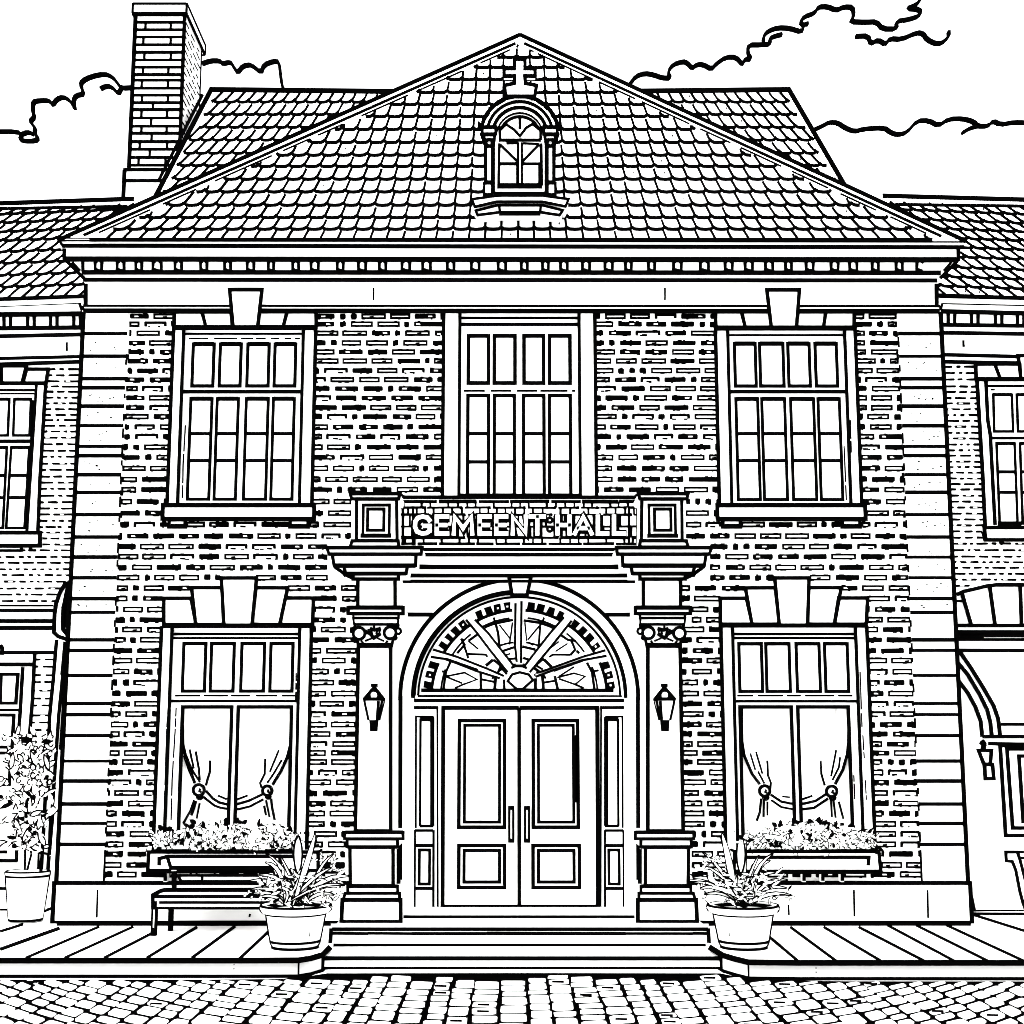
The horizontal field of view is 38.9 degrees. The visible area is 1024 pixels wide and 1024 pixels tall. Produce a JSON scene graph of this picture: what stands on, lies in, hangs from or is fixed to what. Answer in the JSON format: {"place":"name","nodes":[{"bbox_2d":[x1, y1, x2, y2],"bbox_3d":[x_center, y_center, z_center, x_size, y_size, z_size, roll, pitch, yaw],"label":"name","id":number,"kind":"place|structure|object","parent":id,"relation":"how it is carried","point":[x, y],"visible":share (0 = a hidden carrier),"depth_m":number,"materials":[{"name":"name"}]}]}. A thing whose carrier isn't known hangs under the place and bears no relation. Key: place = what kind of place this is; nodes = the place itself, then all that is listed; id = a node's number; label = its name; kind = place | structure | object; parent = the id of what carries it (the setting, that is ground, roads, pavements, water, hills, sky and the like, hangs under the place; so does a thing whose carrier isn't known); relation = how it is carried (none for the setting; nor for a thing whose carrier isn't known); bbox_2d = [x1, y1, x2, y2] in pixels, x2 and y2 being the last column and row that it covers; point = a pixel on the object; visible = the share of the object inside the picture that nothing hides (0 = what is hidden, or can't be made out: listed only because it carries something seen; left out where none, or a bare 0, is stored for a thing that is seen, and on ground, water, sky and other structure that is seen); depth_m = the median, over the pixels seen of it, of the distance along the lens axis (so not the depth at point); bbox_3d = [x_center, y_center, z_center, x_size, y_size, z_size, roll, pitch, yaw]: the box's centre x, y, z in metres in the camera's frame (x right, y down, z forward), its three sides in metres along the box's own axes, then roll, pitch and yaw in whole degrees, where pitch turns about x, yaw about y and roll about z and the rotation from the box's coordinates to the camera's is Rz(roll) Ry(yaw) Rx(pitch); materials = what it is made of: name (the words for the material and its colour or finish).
{"place":"outdoors","nodes":[
{"label":"outdoors","id":0,"kind":"place"},
{"bbox_2d":[0,72,129,144],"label":"cloud","id":1,"kind":"structure","parent":0,"point":[94,95],"depth_m":188.21,"materials":[{"name":"white"}]},
{"bbox_2d":[202,58,284,87],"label":"cloud","id":2,"kind":"structure","parent":0,"point":[251,73],"depth_m":189.17,"materials":[{"name":"white"}]},
{"bbox_2d":[0,911,1023,962],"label":"pavement","id":3,"kind":"structure","parent":0,"point":[988,936],"depth_m":15.90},
{"bbox_2d":[0,723,58,922],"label":"potted shrub","id":4,"kind":"object","parent":3,"relation":"on","point":[26,890],"visible":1,"depth_m":17.59,"materials":[{"name":"white plant"}]},
{"bbox_2d":[0,196,145,910],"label":"side wing","id":5,"kind":"structure","parent":3,"relation":"on","point":[41,293],"depth_m":19.63,"materials":[{"name":"white brick"}]},
{"bbox_2d":[0,654,36,849],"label":"window","id":6,"kind":"structure","parent":5,"relation":"in","point":[17,674],"depth_m":19.08,"materials":[{"name":"white paint"}]},
{"bbox_2d":[0,364,49,551],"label":"window","id":7,"kind":"structure","parent":5,"relation":"in","point":[23,388],"depth_m":19.63,"materials":[{"name":"white paint"}]},
{"bbox_2d":[150,855,281,935],"bbox_3d":[-3.425,4.405,16.751,1.487,0.853,1.074,0,-9,0],"label":"bench","id":8,"kind":"object","parent":3,"relation":"on","point":[172,898],"visible":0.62,"depth_m":16.88,"materials":[{"name":"white paint"}]},
{"bbox_2d":[244,831,348,950],"bbox_3d":[-2.265,4.009,15.404,1.083,1.205,0.795,-4,-10,22],"label":"potted plant","id":9,"kind":"object","parent":3,"relation":"on","point":[294,912],"visible":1,"depth_m":15.28,"materials":[{"name":"white plant"}]},
{"bbox_2d":[50,2,973,969],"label":"town hall","id":10,"kind":"structure","parent":3,"relation":"on","point":[518,428],"depth_m":18.19,"materials":[{"name":"white brick"}]},
{"bbox_2d":[39,580,67,911],"bbox_3d":[-5.697,2.953,18.392,0.272,4.128,0.644,0,-9,0],"label":"drainpipe","id":11,"kind":"object","parent":10,"relation":"attached to","point":[59,616],"visible":0.56,"depth_m":18.19,"materials":[{"name":"white metal"}]},
{"bbox_2d":[151,576,314,849],"bbox_3d":[-3.407,2.473,17.907,1.926,3.338,0.413,0,-9,0],"label":"window","id":12,"kind":"structure","parent":10,"relation":"in","point":[238,645],"depth_m":17.94,"materials":[{"name":"white paint"}]},
{"bbox_2d":[145,817,322,881],"bbox_3d":[-3.327,4.029,17.327,2.118,0.776,0.391,0,-9,0],"label":"flower box","id":13,"kind":"object","parent":10,"relation":"attached to","point":[242,838],"visible":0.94,"depth_m":17.20,"materials":[{"name":"white paint"}]},
{"bbox_2d":[182,709,289,822],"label":"curtains","id":14,"kind":"object","parent":10,"relation":"attached to","point":[275,760],"visible":1,"depth_m":17.91,"materials":[{"name":"white fabric"}]},
{"bbox_2d":[160,288,317,528],"bbox_3d":[-3.417,-1.311,18.455,1.944,3.111,0.317,0,-9,0],"label":"window","id":15,"kind":"structure","parent":10,"relation":"in","point":[242,385],"depth_m":18.46,"materials":[{"name":"white paint"}]},
{"bbox_2d":[362,683,385,731],"bbox_3d":[-1.591,2.255,16.722,0.246,0.549,0.263,0,-9,0],"label":"wall lantern","id":16,"kind":"object","parent":10,"relation":"attached to","point":[374,698],"depth_m":16.63,"materials":[{"name":"white paint"}]},
{"bbox_2d":[440,313,597,494],"bbox_3d":[0.093,-1.380,18.519,1.988,2.416,0.212,0,-9,0],"label":"window","id":17,"kind":"structure","parent":10,"relation":"in","point":[519,400],"depth_m":18.48,"materials":[{"name":"white paint"}]},
{"bbox_2d":[653,683,675,731],"bbox_3d":[1.759,2.255,16.722,0.246,0.549,0.263,0,-9,0],"label":"wall lantern","id":18,"kind":"object","parent":10,"relation":"attached to","point":[664,699],"depth_m":16.63,"materials":[{"name":"white paint"}]},
{"bbox_2d":[713,288,867,528],"bbox_3d":[3.489,-1.309,18.455,1.900,3.109,0.317,0,-9,0],"label":"window","id":19,"kind":"structure","parent":10,"relation":"in","point":[787,394],"depth_m":18.46,"materials":[{"name":"white paint"}]},
{"bbox_2d":[742,709,847,820],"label":"curtains","id":20,"kind":"object","parent":10,"relation":"attached to","point":[757,762],"visible":1,"depth_m":17.91,"materials":[{"name":"white fabric"}]},
{"bbox_2d":[718,576,876,848],"bbox_3d":[3.501,2.473,17.907,1.885,3.338,0.413,0,-9,0],"label":"window","id":21,"kind":"structure","parent":10,"relation":"in","point":[793,652],"depth_m":17.94,"materials":[{"name":"white paint"}]},
{"bbox_2d":[730,816,884,881],"bbox_3d":[3.510,4.027,17.320,1.826,0.779,0.406,0,-9,0],"label":"flower box","id":22,"kind":"object","parent":10,"relation":"attached to","point":[794,846],"visible":0.98,"depth_m":17.17,"materials":[{"name":"white paint"}]},
{"bbox_2d":[689,831,794,950],"bbox_3d":[2.441,4.006,15.395,1.010,1.209,0.852,5,-11,-31],"label":"potted plant","id":23,"kind":"object","parent":3,"relation":"on","point":[743,917],"visible":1,"depth_m":15.31,"materials":[{"name":"white plant"}]},
{"bbox_2d":[873,193,1023,911],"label":"side wing","id":24,"kind":"structure","parent":3,"relation":"on","point":[981,292],"depth_m":19.51,"materials":[{"name":"white brick"}]},
{"bbox_2d":[975,739,995,780],"bbox_3d":[6.136,3.228,18.877,0.251,0.528,0.178,1,-9,-6],"label":"wall lantern","id":25,"kind":"object","parent":24,"relation":"attached to","point":[984,755],"depth_m":18.80,"materials":[{"name":"white paint"}]},
{"bbox_2d":[974,354,1023,544],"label":"window","id":26,"kind":"structure","parent":24,"relation":"in","point":[999,386],"depth_m":19.64,"materials":[{"name":"white paint"}]},
{"bbox_2d":[998,744,1023,836],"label":"window","id":27,"kind":"structure","parent":24,"relation":"in","point":[1011,756],"depth_m":18.90,"materials":[{"name":"white paint"}]},
{"bbox_2d":[1004,850,1023,909],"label":"slanted stand","id":28,"kind":"object","parent":3,"relation":"on","point":[1014,858],"visible":1,"depth_m":18.09,"materials":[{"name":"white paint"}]},
{"bbox_2d":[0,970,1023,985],"bbox_3d":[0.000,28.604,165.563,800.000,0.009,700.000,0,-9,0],"label":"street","id":29,"kind":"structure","parent":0,"point":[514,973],"depth_m":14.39,"materials":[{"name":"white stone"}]},
{"bbox_2d":[0,975,1023,1023],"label":"cobblestones","id":30,"kind":"structure","parent":29,"relation":"on","point":[566,999],"depth_m":12.90,"materials":[{"name":"white stone"}]},
{"bbox_2d":[0,944,1023,980],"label":"kerb","id":31,"kind":"structure","parent":29,"relation":"on","point":[311,965],"depth_m":14.36,"materials":[{"name":"white stone"}]},
{"bbox_2d":[0,0,1023,200],"label":"sky","id":32,"kind":"structure","parent":0,"point":[47,46],"materials":[{"name":"white"}]},
{"bbox_2d":[629,0,922,87],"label":"cloud","id":33,"kind":"structure","parent":0,"point":[827,27],"depth_m":189.35,"materials":[{"name":"white"}]},
{"bbox_2d":[855,30,950,53],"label":"cloud","id":34,"kind":"structure","parent":0,"point":[913,39],"depth_m":187.51,"materials":[{"name":"white"}]},
{"bbox_2d":[814,116,1023,142],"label":"cloud","id":35,"kind":"structure","parent":0,"point":[959,129],"depth_m":185.80,"materials":[{"name":"white"}]}
]}

